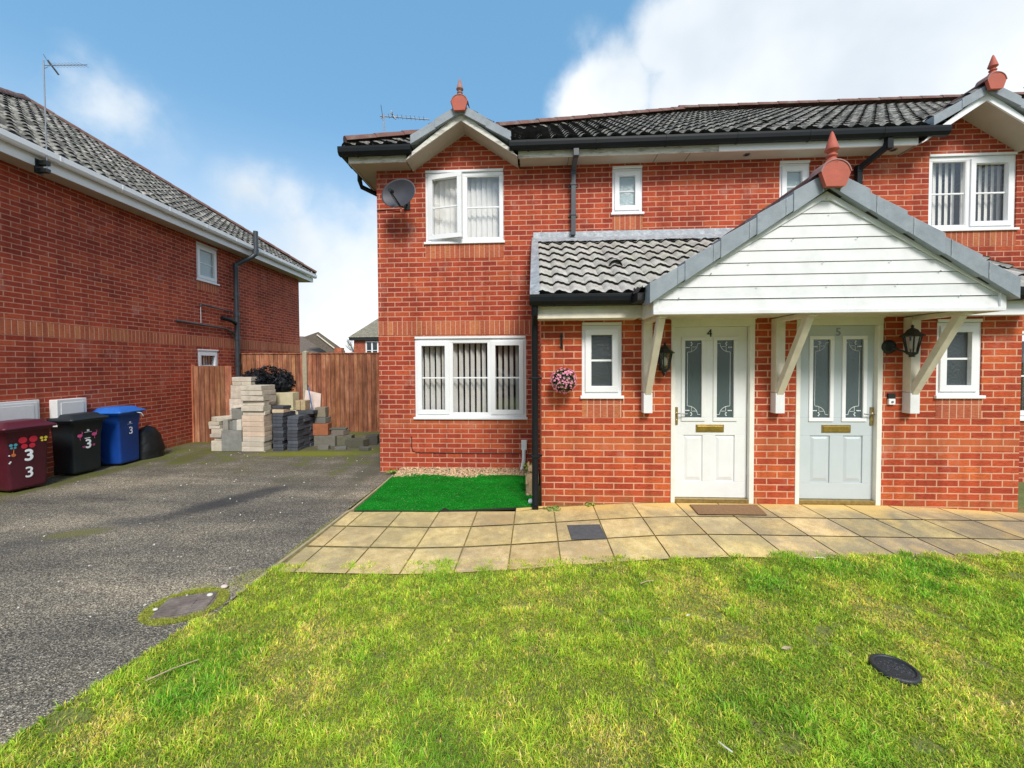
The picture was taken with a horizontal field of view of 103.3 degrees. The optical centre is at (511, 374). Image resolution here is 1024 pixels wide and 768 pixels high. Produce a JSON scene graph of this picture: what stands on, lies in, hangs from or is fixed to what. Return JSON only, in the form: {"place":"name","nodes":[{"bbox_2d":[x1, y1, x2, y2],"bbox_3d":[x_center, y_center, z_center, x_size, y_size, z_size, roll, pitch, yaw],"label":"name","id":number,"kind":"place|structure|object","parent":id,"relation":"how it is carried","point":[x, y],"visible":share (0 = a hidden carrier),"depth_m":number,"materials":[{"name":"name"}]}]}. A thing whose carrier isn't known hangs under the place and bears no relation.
{"place":"outdoors","nodes":[
{"label":"outdoors","id":0,"kind":"place"},
{"bbox_2d":[0,432,393,745],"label":"driveway","id":1,"kind":"structure","parent":0,"point":[51,630],"depth_m":3.83,"materials":[{"name":"asphalt"}]},
{"bbox_2d":[0,419,56,490],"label":"wheelie bin","id":2,"kind":"object","parent":1,"relation":"on","point":[23,453],"visible":1,"depth_m":5.41,"materials":[{"name":"red plastic"}]},
{"bbox_2d":[47,412,108,475],"bbox_3d":[-6.776,1.073,6.311,0.564,0.935,0.552,0,1,4],"label":"wheelie bin","id":3,"kind":"object","parent":1,"relation":"on","point":[76,441],"visible":0.97,"depth_m":6.14,"materials":[{"name":"grey plastic"}]},
{"bbox_2d":[91,406,145,465],"bbox_3d":[-6.691,1.038,6.905,0.587,0.975,0.532,0,1,-4],"label":"wheelie bin","id":4,"kind":"object","parent":1,"relation":"on","point":[120,437],"visible":0.98,"depth_m":6.74,"materials":[{"name":"blue plastic"}]},
{"bbox_2d":[138,425,165,459],"bbox_3d":[-6.641,1.222,7.417,0.375,0.580,0.563,0,1,3],"label":"bin bag","id":5,"kind":"object","parent":1,"relation":"on","point":[151,443],"visible":0.77,"depth_m":7.31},
{"bbox_2d":[148,591,220,620],"bbox_3d":[-2.258,1.614,2.809,0.330,0.058,0.270,-1,1,-17],"label":"iron cover","id":6,"kind":"object","parent":1,"relation":"on","point":[173,607],"visible":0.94,"depth_m":2.78,"materials":[{"name":"metal"}]},
{"bbox_2d":[138,586,230,625],"bbox_3d":[-2.258,1.591,2.811,0.536,0.027,0.479,0,1,3],"label":"grass fringe","id":7,"kind":"object","parent":1,"relation":"on","point":[147,612],"depth_m":2.77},
{"bbox_2d":[5,449,372,680],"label":"stone chips","id":8,"kind":"object","parent":1,"relation":"on","point":[158,525],"visible":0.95,"depth_m":4.38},
{"bbox_2d":[191,365,231,441],"bbox_3d":[-6.536,0.659,8.837,0.910,1.735,0.090,0,1,3],"label":"wooden fence","id":9,"kind":"object","parent":1,"relation":"on","point":[211,390],"visible":0.62,"depth_m":8.82,"materials":[{"name":"wood"}]},
{"bbox_2d":[211,440,221,450],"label":"concrete block","id":10,"kind":"object","parent":1,"relation":"on","point":[216,445],"depth_m":7.88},
{"bbox_2d":[221,430,242,450],"bbox_3d":[-5.430,1.291,7.964,0.406,0.405,0.225,0,1,3],"label":"concrete block","id":11,"kind":"object","parent":1,"relation":"on","point":[231,440],"depth_m":7.85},
{"bbox_2d":[223,418,234,429],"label":"concrete block","id":12,"kind":"object","parent":11,"relation":"on","point":[226,424],"depth_m":7.88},
{"bbox_2d":[212,415,237,421],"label":"concrete block","id":13,"kind":"object","parent":12,"relation":"on","point":[218,418],"depth_m":7.94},
{"bbox_2d":[237,419,242,429],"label":"concrete block","id":14,"kind":"object","parent":11,"relation":"on","point":[239,424],"depth_m":7.85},
{"bbox_2d":[231,408,242,418],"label":"concrete block","id":15,"kind":"object","parent":14,"relation":"on","point":[237,413],"depth_m":7.90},
{"bbox_2d":[229,399,242,410],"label":"concrete block","id":16,"kind":"object","parent":15,"relation":"on","point":[233,403],"depth_m":8.33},
{"bbox_2d":[231,385,242,398],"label":"concrete block","id":17,"kind":"object","parent":16,"relation":"on","point":[235,392],"depth_m":8.33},
{"bbox_2d":[226,568,264,589],"bbox_3d":[-2.072,1.589,3.156,0.214,0.014,0.323,0,1,3],"label":"kerb moss","id":18,"kind":"object","parent":1,"relation":"on","point":[244,578],"visible":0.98,"depth_m":3.16,"materials":[{"name":"green plant"}]},
{"bbox_2d":[242,445,271,451],"bbox_3d":[-5.003,1.449,7.948,0.441,0.084,0.242,0,1,2],"label":"concrete block","id":19,"kind":"object","parent":1,"relation":"on","point":[263,449],"depth_m":7.83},
{"bbox_2d":[242,440,271,446],"bbox_3d":[-5.006,1.356,7.956,0.447,0.095,0.243,0,1,3],"label":"concrete block","id":20,"kind":"object","parent":19,"relation":"on","point":[256,444],"depth_m":7.84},
{"bbox_2d":[243,435,271,441],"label":"concrete block","id":21,"kind":"object","parent":20,"relation":"on","point":[257,439],"depth_m":7.84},
{"bbox_2d":[243,430,271,436],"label":"concrete block","id":22,"kind":"object","parent":21,"relation":"on","point":[256,434],"depth_m":7.84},
{"bbox_2d":[242,425,271,431],"bbox_3d":[-4.990,1.065,7.950,0.442,0.097,0.246,0,1,3],"label":"concrete block","id":23,"kind":"object","parent":22,"relation":"on","point":[258,429],"depth_m":7.83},
{"bbox_2d":[242,420,271,426],"bbox_3d":[-5.000,0.966,7.949,0.445,0.094,0.244,0,1,2],"label":"concrete block","id":24,"kind":"object","parent":23,"relation":"on","point":[256,424],"depth_m":7.83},
{"bbox_2d":[242,414,271,421],"bbox_3d":[-4.999,0.855,7.945,0.442,0.121,0.246,0,1,4],"label":"concrete block","id":25,"kind":"object","parent":24,"relation":"on","point":[255,418],"depth_m":7.83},
{"bbox_2d":[243,410,269,414],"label":"concrete block","id":26,"kind":"object","parent":25,"relation":"on","point":[267,412],"depth_m":7.85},
{"bbox_2d":[241,405,270,410],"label":"concrete block","id":27,"kind":"object","parent":26,"relation":"on","point":[256,408],"depth_m":7.81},
{"bbox_2d":[243,400,269,405],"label":"concrete block","id":28,"kind":"object","parent":27,"relation":"on","point":[256,403],"depth_m":7.86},
{"bbox_2d":[241,394,275,400],"bbox_3d":[-4.994,0.457,8.000,0.444,0.103,0.407,0,1,2],"label":"concrete block","id":29,"kind":"object","parent":28,"relation":"on","point":[257,397],"depth_m":7.80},
{"bbox_2d":[241,389,275,394],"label":"concrete block","id":30,"kind":"object","parent":29,"relation":"on","point":[258,392],"depth_m":7.80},
{"bbox_2d":[239,385,274,389],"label":"concrete block","id":31,"kind":"object","parent":30,"relation":"on","point":[256,387],"depth_m":7.79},
{"bbox_2d":[242,381,255,384],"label":"concrete block","id":32,"kind":"object","parent":31,"relation":"on","point":[248,383],"depth_m":8.31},
{"bbox_2d":[232,377,257,380],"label":"concrete block","id":33,"kind":"object","parent":32,"relation":"on","point":[243,378],"depth_m":8.31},
{"bbox_2d":[273,446,286,450],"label":"paving brick","id":34,"kind":"object","parent":1,"relation":"on","point":[280,449],"visible":0.65,"depth_m":7.86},
{"bbox_2d":[273,443,287,447],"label":"paving brick","id":35,"kind":"object","parent":34,"relation":"on","point":[280,445],"visible":0.65,"depth_m":7.86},
{"bbox_2d":[287,446,303,450],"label":"paving brick","id":36,"kind":"object","parent":1,"relation":"on","point":[296,449],"visible":0.84,"depth_m":7.84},
{"bbox_2d":[287,443,302,447],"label":"paving brick","id":37,"kind":"object","parent":36,"relation":"on","point":[294,445],"visible":0.86,"depth_m":7.83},
{"bbox_2d":[288,439,303,443],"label":"paving brick","id":38,"kind":"object","parent":37,"relation":"on","point":[296,442],"visible":0.84,"depth_m":7.84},
{"bbox_2d":[287,436,303,440],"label":"paving brick","id":39,"kind":"object","parent":38,"relation":"on","point":[294,438],"visible":0.86,"depth_m":7.84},
{"bbox_2d":[287,432,303,436],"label":"paving brick","id":40,"kind":"object","parent":39,"relation":"on","point":[296,435],"visible":0.84,"depth_m":7.84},
{"bbox_2d":[287,429,302,433],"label":"paving brick","id":41,"kind":"object","parent":40,"relation":"on","point":[294,431],"visible":0.86,"depth_m":7.83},
{"bbox_2d":[288,426,303,429],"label":"paving brick","id":42,"kind":"object","parent":41,"relation":"on","point":[296,428],"visible":0.84,"depth_m":7.84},
{"bbox_2d":[287,422,302,426],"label":"paving brick","id":43,"kind":"object","parent":42,"relation":"on","point":[294,424],"visible":0.87,"depth_m":7.83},
{"bbox_2d":[287,419,302,422],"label":"paving brick","id":44,"kind":"object","parent":43,"relation":"on","point":[295,421],"visible":0.86,"depth_m":7.82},
{"bbox_2d":[288,415,303,419],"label":"paving brick","id":45,"kind":"object","parent":44,"relation":"on","point":[295,417],"visible":1,"depth_m":7.84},
{"bbox_2d":[276,518,334,562],"bbox_3d":[-1.952,1.570,3.900,0.056,0.014,1.099,0,1,3],"label":"kerb moss","id":46,"kind":"object","parent":1,"relation":"on","point":[304,540],"visible":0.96,"depth_m":3.82,"materials":[{"name":"green plant"}]},
{"bbox_2d":[240,351,379,431],"bbox_3d":[-4.359,0.445,10.164,5.378,2.078,0.110,0,1,3],"label":"wooden fence","id":47,"kind":"object","parent":1,"relation":"on","point":[345,386],"visible":0.45,"depth_m":10.14,"materials":[{"name":"wood"}]},
{"bbox_2d":[304,390,320,409],"bbox_3d":[-4.302,0.598,8.757,0.400,0.500,0.179,0,1,3],"label":"leaning board","id":48,"kind":"object","parent":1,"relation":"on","point":[316,399],"visible":0.51,"depth_m":8.78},
{"bbox_2d":[318,445,330,449],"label":"broken brick","id":49,"kind":"object","parent":1,"relation":"on","point":[323,447],"visible":1,"depth_m":7.95,"materials":[{"name":"concrete"}]},
{"bbox_2d":[314,434,337,445],"bbox_3d":[-3.837,1.369,8.409,0.446,0.210,0.225,0,1,3],"label":"broken brick","id":50,"kind":"object","parent":1,"relation":"on","point":[330,439],"visible":0.68,"depth_m":8.30,"materials":[{"name":"concrete"}]},
{"bbox_2d":[313,422,331,434],"bbox_3d":[-3.954,1.139,8.460,0.304,0.239,0.224,0,1,-3],"label":"broken brick","id":51,"kind":"object","parent":50,"relation":"on","point":[320,428],"visible":0.8,"depth_m":8.36,"materials":[{"name":"brick"}]},
{"bbox_2d":[315,416,330,422],"bbox_3d":[-3.955,0.953,8.478,0.246,0.119,0.204,0,1,9],"label":"broken brick","id":52,"kind":"object","parent":51,"relation":"on","point":[327,419],"visible":0.87,"depth_m":8.39,"materials":[{"name":"concrete"}]},
{"bbox_2d":[315,407,328,416],"bbox_3d":[-3.976,0.788,8.474,0.225,0.200,0.165,0,1,0],"label":"broken brick","id":53,"kind":"object","parent":52,"relation":"on","point":[323,411],"visible":0.97,"depth_m":8.39,"materials":[{"name":"concrete"}]},
{"bbox_2d":[337,434,354,444],"bbox_3d":[-3.512,1.371,8.492,0.365,0.199,0.227,0,1,-3],"label":"broken brick","id":54,"kind":"object","parent":1,"relation":"on","point":[341,439],"visible":0.47,"depth_m":8.38,"materials":[{"name":"concrete"}]},
{"bbox_2d":[331,429,348,434],"bbox_3d":[-3.612,1.216,8.524,0.304,0.099,0.206,0,1,15],"label":"broken brick","id":55,"kind":"object","parent":54,"relation":"on","point":[340,432],"visible":0.87,"depth_m":8.44,"materials":[{"name":"concrete"}]},
{"bbox_2d":[345,438,368,447],"bbox_3d":[-3.162,1.399,8.273,0.404,0.150,0.226,0,1,10],"label":"broken brick","id":56,"kind":"object","parent":1,"relation":"on","point":[355,442],"visible":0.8,"depth_m":8.18,"materials":[{"name":"concrete"}]},
{"bbox_2d":[365,434,378,444],"bbox_3d":[-2.930,1.372,8.511,0.245,0.190,0.204,0,1,-8],"label":"broken brick","id":57,"kind":"object","parent":1,"relation":"on","point":[373,439],"visible":0.76,"depth_m":8.42,"materials":[{"name":"concrete"}]},
{"bbox_2d":[273,433,286,436],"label":"paving brick","id":58,"kind":"object","parent":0,"point":[280,435],"visible":0.65,"depth_m":7.85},
{"bbox_2d":[273,429,287,433],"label":"paving brick","id":59,"kind":"object","parent":58,"relation":"on","point":[279,431],"visible":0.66,"depth_m":7.85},
{"bbox_2d":[273,426,287,429],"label":"paving brick","id":60,"kind":"object","parent":59,"relation":"on","point":[281,428],"visible":0.65,"depth_m":7.85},
{"bbox_2d":[272,422,287,426],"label":"paving brick","id":61,"kind":"object","parent":60,"relation":"on","point":[279,424],"visible":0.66,"depth_m":7.84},
{"bbox_2d":[273,419,287,422],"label":"paving brick","id":62,"kind":"object","parent":61,"relation":"on","point":[280,421],"visible":0.66,"depth_m":7.84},
{"bbox_2d":[272,415,288,419],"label":"paving brick","id":63,"kind":"object","parent":62,"relation":"on","point":[279,417],"visible":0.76,"depth_m":7.85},
{"bbox_2d":[273,412,288,415],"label":"paving brick","id":64,"kind":"object","parent":63,"relation":"on","point":[281,414],"visible":0.86,"depth_m":7.83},
{"bbox_2d":[272,408,289,412],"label":"concrete block","id":65,"kind":"object","parent":64,"relation":"on","point":[280,410],"depth_m":7.84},
{"bbox_2d":[272,405,290,408],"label":"paving brick","id":66,"kind":"object","parent":65,"relation":"on","point":[281,407],"visible":1,"depth_m":7.88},
{"bbox_2d":[0,0,1023,352],"label":"sky","id":67,"kind":"structure","parent":0,"point":[245,107],"materials":[{"name":"blue"}]},
{"bbox_2d":[0,547,1023,767],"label":"lawn","id":68,"kind":"structure","parent":0,"point":[600,611],"depth_m":2.08,"materials":[{"name":"plant"}]},
{"bbox_2d":[145,659,198,681],"bbox_3d":[-1.810,1.575,2.164,0.014,0.012,0.220,1,-1,41],"label":"twig","id":69,"kind":"object","parent":68,"relation":"on","point":[170,669],"visible":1,"depth_m":2.15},
{"bbox_2d":[869,654,921,686],"bbox_3d":[2.054,1.593,2.175,0.208,0.052,0.208,0,1,-8],"label":"round cover","id":70,"kind":"object","parent":68,"relation":"on","point":[896,668],"visible":0.96,"depth_m":2.16,"materials":[{"name":"black plastic"}]},
{"bbox_2d":[525,461,531,495],"bbox_3d":[0.229,1.303,5.069,0.124,0.425,0.144,0,1,3],"label":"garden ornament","id":71,"kind":"object","parent":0,"point":[528,478],"visible":0.65,"depth_m":5.03,"materials":[{"name":"stone"}]},
{"bbox_2d":[219,477,1023,609],"bbox_3d":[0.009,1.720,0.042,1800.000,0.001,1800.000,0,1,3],"label":"ground","id":72,"kind":"structure","parent":0,"point":[1020,494],"depth_m":5.17,"materials":[{"name":"grey"}]},
{"bbox_2d":[0,87,316,477],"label":"brick house","id":73,"kind":"structure","parent":72,"relation":"on","point":[125,280],"depth_m":7.28,"materials":[{"name":"red brick"}]},
{"bbox_2d":[0,400,39,420],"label":"meter box","id":74,"kind":"object","parent":73,"relation":"attached to","point":[24,409],"visible":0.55,"depth_m":5.67,"materials":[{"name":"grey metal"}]},
{"bbox_2d":[0,402,37,420],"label":"box door","id":75,"kind":"structure","parent":74,"relation":"in","point":[22,410],"depth_m":5.66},
{"bbox_2d":[34,54,88,175],"bbox_3d":[-5.944,-3.628,5.329,1.605,1.652,0.278,1,2,33],"label":"television aerial","id":76,"kind":"object","parent":73,"relation":"attached to","point":[39,169],"visible":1,"depth_m":5.66,"materials":[{"name":"grey metal"}]},
{"bbox_2d":[49,398,86,426],"bbox_3d":[-6.875,0.586,6.290,0.128,0.410,0.430,0,1,-1],"label":"meter box","id":77,"kind":"object","parent":73,"relation":"attached to","point":[57,407],"visible":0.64,"depth_m":6.20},
{"bbox_2d":[61,401,83,414],"bbox_3d":[-6.814,0.591,6.291,0.008,0.320,0.330,0,1,-1],"label":"box door","id":78,"kind":"structure","parent":77,"relation":"in","point":[68,407],"depth_m":6.28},
{"bbox_2d":[196,241,219,285],"bbox_3d":[-7.011,-2.523,9.299,0.110,0.860,0.700,0,1,-1],"label":"window","id":79,"kind":"structure","parent":73,"relation":"in","point":[206,258],"depth_m":9.30,"materials":[{"name":"white plastic"}]},
{"bbox_2d":[198,349,218,365],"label":"window","id":80,"kind":"structure","parent":73,"relation":"in","point":[201,352],"depth_m":9.38,"materials":[{"name":"white plastic"}]},
{"bbox_2d":[239,475,392,594],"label":"kerb","id":81,"kind":"structure","parent":72,"relation":"on","point":[325,528],"depth_m":4.00,"materials":[{"name":"concrete"}]},
{"bbox_2d":[300,332,344,352],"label":"house","id":82,"kind":"structure","parent":72,"relation":"on","point":[317,342],"depth_m":41.49,"materials":[{"name":"brown tile"}]},
{"bbox_2d":[348,319,378,352],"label":"house","id":83,"kind":"structure","parent":72,"relation":"on","point":[365,339],"depth_m":51.04,"materials":[{"name":"orange brick"}]},
{"bbox_2d":[365,341,378,351],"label":"window","id":84,"kind":"structure","parent":83,"relation":"in","point":[371,346],"depth_m":51.00,"materials":[{"name":"white plastic"}]},
{"bbox_2d":[410,470,538,483],"bbox_3d":[-0.669,1.523,6.010,2.130,0.068,0.450,0,1,3],"label":"gravel bed","id":85,"kind":"object","parent":72,"relation":"on","point":[504,471],"visible":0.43,"depth_m":6.09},
{"bbox_2d":[393,467,526,477],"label":"gravel","id":86,"kind":"structure","parent":85,"relation":"on","point":[403,471],"depth_m":6.06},
{"bbox_2d":[337,55,1023,512],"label":"brick house","id":87,"kind":"structure","parent":72,"relation":"on","point":[775,275],"depth_m":4.64,"materials":[{"name":"red brick"}]},
{"bbox_2d":[377,179,414,210],"bbox_3d":[-1.718,-2.596,5.986,0.466,0.426,0.700,-1,2,-24],"label":"satellite dish","id":88,"kind":"object","parent":87,"relation":"attached to","point":[400,193],"visible":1,"depth_m":5.86,"materials":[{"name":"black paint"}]},
{"bbox_2d":[380,107,429,131],"bbox_3d":[-1.758,-3.888,6.691,0.799,0.884,0.246,-1,1,-10],"label":"television aerial","id":89,"kind":"object","parent":87,"relation":"on","point":[383,116],"visible":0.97,"depth_m":6.63,"materials":[{"name":"grey metal"}]},
{"bbox_2d":[424,168,504,244],"bbox_3d":[-0.723,-2.536,6.174,1.235,1.115,0.305,0,1,3],"label":"window","id":90,"kind":"structure","parent":87,"relation":"in","point":[462,208],"depth_m":6.27,"materials":[{"name":"white plastic"}]},
{"bbox_2d":[411,437,521,453],"bbox_3d":[-0.707,1.091,6.219,1.706,0.258,0.012,0,1,3],"label":"wall cable","id":91,"kind":"object","parent":87,"relation":"attached to","point":[463,453],"depth_m":6.22,"materials":[{"name":"black paint"}]},
{"bbox_2d":[413,336,527,419],"bbox_3d":[-0.637,0.055,6.286,1.755,1.270,0.237,0,1,3],"label":"window","id":92,"kind":"structure","parent":87,"relation":"in","point":[449,377],"depth_m":6.26,"materials":[{"name":"white plastic"}]},
{"bbox_2d":[520,440,526,468],"bbox_3d":[0.168,1.257,6.151,0.116,0.516,0.064,0,1,3],"label":"cable box","id":93,"kind":"object","parent":87,"relation":"attached to","point":[523,445],"visible":0.86,"depth_m":6.13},
{"bbox_2d":[560,333,562,348],"bbox_3d":[0.560,-0.375,4.540,0.024,0.183,0.156,0,1,3],"label":"hanging hook","id":94,"kind":"object","parent":87,"relation":"attached to","point":[561,343],"visible":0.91,"depth_m":4.61,"materials":[{"name":"black paint"}]},
{"bbox_2d":[550,336,576,393],"bbox_3d":[0.569,-0.098,4.476,0.298,0.642,0.300,0,1,3],"label":"flower ball","id":95,"kind":"object","parent":94,"relation":"hanging from","point":[563,380],"visible":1,"depth_m":4.41,"materials":[{"name":"pink plant"}]},
{"bbox_2d":[580,322,623,398],"bbox_3d":[1.021,-0.156,4.621,0.490,0.865,0.105,0,1,3],"label":"window","id":96,"kind":"structure","parent":87,"relation":"in","point":[601,345],"depth_m":4.61,"materials":[{"name":"white plastic"}]},
{"bbox_2d":[611,165,643,214],"bbox_3d":[1.710,-2.722,6.025,0.484,0.720,0.110,0,1,3],"label":"window","id":97,"kind":"structure","parent":87,"relation":"in","point":[626,181],"depth_m":6.01,"materials":[{"name":"white plastic"}]},
{"bbox_2d":[658,342,674,375],"bbox_3d":[1.683,-0.165,4.465,0.216,0.375,0.194,0,1,3],"label":"wall lantern","id":98,"kind":"object","parent":87,"relation":"attached to","point":[665,350],"depth_m":4.44,"materials":[{"name":"black paint"}]},
{"bbox_2d":[670,318,756,503],"bbox_3d":[2.247,0.450,4.571,0.950,2.155,0.140,0,1,3],"label":"door","id":99,"kind":"structure","parent":87,"relation":"in","point":[713,360],"depth_m":4.59,"materials":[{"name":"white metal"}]},
{"bbox_2d":[779,160,809,197],"bbox_3d":[4.097,-2.748,5.905,0.430,0.685,0.086,0,1,3],"label":"window","id":100,"kind":"structure","parent":87,"relation":"in","point":[791,175],"depth_m":5.88,"materials":[{"name":"white plastic"}]},
{"bbox_2d":[794,317,885,504],"bbox_3d":[3.601,0.445,4.496,0.950,2.155,0.140,0,1,3],"label":"door","id":101,"kind":"structure","parent":87,"relation":"in","point":[839,365],"depth_m":4.51,"materials":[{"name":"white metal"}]},
{"bbox_2d":[887,393,895,404],"bbox_3d":[4.141,0.270,4.421,0.076,0.127,0.032,0,1,3],"label":"doorbell","id":102,"kind":"object","parent":87,"relation":"attached to","point":[891,397],"visible":1,"depth_m":4.41,"materials":[{"name":"white plastic"}]},
{"bbox_2d":[881,325,925,356],"bbox_3d":[4.166,-0.351,4.305,0.187,0.340,0.343,-1,2,-27],"label":"wall lantern","id":103,"kind":"object","parent":87,"relation":"attached to","point":[888,346],"depth_m":4.25,"materials":[{"name":"black paint"}]},
{"bbox_2d":[934,319,985,398],"bbox_3d":[4.842,-0.167,4.410,0.505,0.860,0.105,0,1,3],"label":"window","id":104,"kind":"structure","parent":87,"relation":"in","point":[958,370],"depth_m":4.40,"materials":[{"name":"white plastic"}]},
{"bbox_2d":[928,152,1019,231],"bbox_3d":[6.524,-2.578,5.817,1.215,1.095,0.218,0,1,3],"label":"window","id":105,"kind":"structure","parent":87,"relation":"in","point":[967,222],"depth_m":5.77,"materials":[{"name":"white plastic"}]},
{"bbox_2d":[1020,331,1023,420],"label":"window","id":106,"kind":"structure","parent":87,"relation":"in","point":[1022,395],"depth_m":5.91,"materials":[{"name":"white plastic"}]},
{"bbox_2d":[278,502,1023,573],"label":"path","id":107,"kind":"structure","parent":0,"point":[395,540],"depth_m":3.83,"materials":[{"name":"stone"}]},
{"bbox_2d":[354,473,531,511],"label":"artificial turf","id":108,"kind":"structure","parent":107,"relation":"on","point":[428,493],"depth_m":5.08,"materials":[{"name":"green plastic"}]},
{"bbox_2d":[543,505,560,511],"bbox_3d":[0.447,1.509,4.544,0.203,0.059,0.192,0,1,3],"label":"weed","id":109,"kind":"object","parent":107,"relation":"on","point":[553,508],"visible":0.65,"depth_m":4.53,"materials":[{"name":"green plant"}]},
{"bbox_2d":[567,524,606,538],"bbox_3d":[0.724,1.533,3.950,0.354,0.056,0.372,0,1,3],"label":"inspection cover","id":110,"kind":"object","parent":107,"relation":"on","point":[592,531],"visible":0.94,"depth_m":3.91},
{"bbox_2d":[690,504,766,514],"bbox_3d":[2.314,1.442,4.331,0.759,0.010,0.344,0,1,3],"label":"doormat","id":111,"kind":"object","parent":107,"relation":"on","point":[744,509],"visible":1,"depth_m":4.31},
{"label":"paving brick","id":112,"kind":"object","parent":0,"visible":0},
{"bbox_2d":[298,410,317,413],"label":"paving brick","id":113,"kind":"object","parent":112,"relation":"on","point":[307,411],"visible":1,"depth_m":8.18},
{"bbox_2d":[301,400,309,409],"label":"concrete block","id":114,"kind":"object","parent":113,"relation":"on","point":[305,404],"depth_m":8.34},
{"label":"concrete block","id":115,"kind":"object","parent":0,"visible":0},
{"bbox_2d":[241,365,295,392],"bbox_3d":[-5.179,0.107,8.601,1.164,0.618,0.513,0,1,3],"label":"black foliage","id":116,"kind":"object","parent":115,"relation":"on","point":[283,381],"visible":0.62,"depth_m":8.48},
{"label":"concrete block","id":117,"kind":"object","parent":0,"visible":0},
{"bbox_2d":[276,392,298,409],"bbox_3d":[-4.699,0.559,8.488,0.363,0.359,0.225,0,1,3],"label":"concrete block","id":118,"kind":"object","parent":117,"relation":"on","point":[286,398],"depth_m":8.38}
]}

